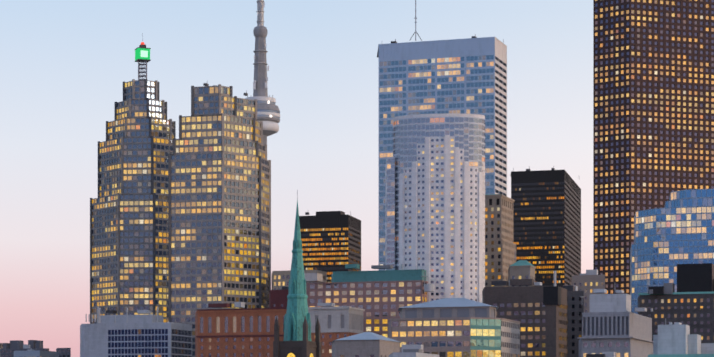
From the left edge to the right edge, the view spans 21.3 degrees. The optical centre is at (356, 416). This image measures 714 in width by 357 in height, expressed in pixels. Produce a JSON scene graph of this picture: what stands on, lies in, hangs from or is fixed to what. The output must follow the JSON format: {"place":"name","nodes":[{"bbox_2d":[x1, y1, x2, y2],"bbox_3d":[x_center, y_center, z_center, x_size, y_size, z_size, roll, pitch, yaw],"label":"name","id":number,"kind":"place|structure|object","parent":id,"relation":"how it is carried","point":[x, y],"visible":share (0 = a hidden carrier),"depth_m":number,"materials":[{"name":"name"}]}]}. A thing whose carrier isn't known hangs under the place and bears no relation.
{"place":"outdoors","nodes":[
{"label":"outdoors","id":0,"kind":"place"},
{"bbox_2d":[0,340,70,356],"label":"distant blocks","id":1,"kind":"structure","parent":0,"point":[20,348],"depth_m":1394.04,"materials":[{"name":"grey concrete"}]},
{"bbox_2d":[90,33,175,323],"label":"skyscraper","id":2,"kind":"structure","parent":0,"point":[129,237],"depth_m":1174.95,"materials":[{"name":"glass"}]},
{"bbox_2d":[80,307,191,356],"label":"grey office block","id":3,"kind":"structure","parent":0,"point":[148,335],"depth_m":982.45,"materials":[{"name":"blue concrete"}]},
{"bbox_2d":[168,84,270,356],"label":"skyscraper","id":4,"kind":"structure","parent":0,"point":[219,207],"depth_m":1049.94,"materials":[{"name":"glass"}]},
{"bbox_2d":[195,308,286,356],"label":"brick building","id":5,"kind":"structure","parent":0,"point":[247,332],"depth_m":904.68,"materials":[{"name":"red brick"}]},
{"bbox_2d":[247,0,272,144],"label":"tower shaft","id":6,"kind":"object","parent":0,"point":[260,51],"depth_m":1988.33,"materials":[{"name":"concrete"}]},
{"bbox_2d":[245,26,279,135],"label":"cn tower pods","id":7,"kind":"object","parent":6,"relation":"attached to","point":[273,112],"depth_m":1979.27,"materials":[{"name":"white metal"}]},
{"bbox_2d":[254,4,277,142],"bbox_3d":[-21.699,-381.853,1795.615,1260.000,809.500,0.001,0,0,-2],"label":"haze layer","id":8,"kind":"object","parent":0,"point":[265,81],"depth_m":1793.71,"materials":[{"name":"grey"}]},
{"bbox_2d":[0,0,592,356],"label":"sky","id":9,"kind":"structure","parent":0,"point":[65,65],"materials":[{"name":"blue"}]},
{"bbox_2d":[273,190,320,356],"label":"church spire","id":10,"kind":"structure","parent":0,"point":[296,342],"depth_m":589.67,"materials":[{"name":"metal"}]},
{"bbox_2d":[299,211,360,281],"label":"office building","id":11,"kind":"structure","parent":0,"point":[331,242],"depth_m":1517.48,"materials":[{"name":"black glass"}]},
{"bbox_2d":[269,269,433,337],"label":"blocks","id":12,"kind":"structure","parent":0,"point":[381,297],"depth_m":935.93,"materials":[{"name":"concrete"}]},
{"bbox_2d":[331,332,400,356],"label":"building","id":13,"kind":"structure","parent":0,"point":[367,344],"depth_m":649.84,"materials":[{"name":"stone"}]},
{"bbox_2d":[203,34,554,214],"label":"rooftop equipment","id":14,"kind":"object","parent":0,"point":[246,94],"visible":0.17,"depth_m":1089.88,"materials":[{"name":"metal"}]},
{"bbox_2d":[389,345,438,356],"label":"building","id":15,"kind":"structure","parent":0,"point":[412,350],"depth_m":561.28,"materials":[{"name":"white paint"}]},
{"bbox_2d":[508,250,535,286],"bbox_3d":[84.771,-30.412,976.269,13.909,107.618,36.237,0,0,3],"label":"rooftop cupola","id":16,"kind":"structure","parent":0,"point":[520,269],"depth_m":960.95,"materials":[{"name":"grey stone"}]},
{"bbox_2d":[510,170,580,287],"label":"office tower","id":17,"kind":"structure","parent":0,"point":[547,222],"depth_m":1507.75,"materials":[{"name":"black glass"}]},
{"bbox_2d":[562,269,604,356],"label":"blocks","id":18,"kind":"structure","parent":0,"point":[586,283],"depth_m":901.23,"materials":[{"name":"grey concrete"}]},
{"bbox_2d":[586,344,616,356],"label":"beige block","id":19,"kind":"structure","parent":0,"point":[608,354],"depth_m":523.81,"materials":[{"name":"stone"}]},
{"bbox_2d":[577,294,652,356],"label":"building","id":20,"kind":"structure","parent":0,"point":[609,321],"depth_m":704.25,"materials":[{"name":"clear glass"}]},
{"bbox_2d":[593,0,713,294],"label":"skyscraper","id":21,"kind":"structure","parent":0,"point":[653,104],"depth_m":1260.73,"materials":[{"name":"stone"}]},
{"bbox_2d":[630,188,713,313],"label":"blue glass tower","id":22,"kind":"structure","parent":0,"point":[678,228],"depth_m":1165.74,"materials":[{"name":"blue glass"}]},
{"bbox_2d":[638,263,713,342],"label":"office building","id":23,"kind":"structure","parent":0,"point":[690,302],"depth_m":910.87,"materials":[{"name":"black concrete"}]},
{"bbox_2d":[648,354,713,356],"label":"rooftop","id":24,"kind":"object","parent":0,"point":[683,355],"depth_m":608.65,"materials":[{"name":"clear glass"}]},
{"label":"ground","id":25,"kind":"structure","parent":0,"visible":0},
{"bbox_2d":[308,306,364,356],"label":"building","id":26,"kind":"structure","parent":25,"relation":"on","point":[337,322],"depth_m":879.20,"materials":[{"name":"grey concrete"}]},
{"bbox_2d":[385,113,484,302],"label":"high-rise building","id":27,"kind":"structure","parent":25,"relation":"on","point":[435,196],"depth_m":938.24,"materials":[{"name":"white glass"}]},
{"bbox_2d":[377,0,506,269],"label":"skyscraper","id":28,"kind":"structure","parent":25,"relation":"on","point":[466,76],"depth_m":1071.66,"materials":[{"name":"glass"}]},
{"bbox_2d":[388,298,520,356],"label":"office building","id":29,"kind":"structure","parent":25,"relation":"on","point":[454,327],"depth_m":702.85,"materials":[{"name":"grey concrete"}]},
{"bbox_2d":[485,194,515,286],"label":"building","id":30,"kind":"structure","parent":25,"relation":"on","point":[500,247],"depth_m":1001.44,"materials":[{"name":"concrete"}]},
{"bbox_2d":[482,271,566,356],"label":"office building","id":31,"kind":"structure","parent":25,"relation":"on","point":[539,313],"depth_m":842.24,"materials":[{"name":"concrete"}]},
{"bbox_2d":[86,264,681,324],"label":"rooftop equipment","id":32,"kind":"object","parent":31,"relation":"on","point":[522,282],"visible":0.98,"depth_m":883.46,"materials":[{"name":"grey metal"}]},
{"bbox_2d":[653,324,713,354],"bbox_3d":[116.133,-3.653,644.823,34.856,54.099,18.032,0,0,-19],"label":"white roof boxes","id":33,"kind":"object","parent":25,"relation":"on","point":[674,339],"visible":1,"depth_m":635.39,"materials":[{"name":"paint"}]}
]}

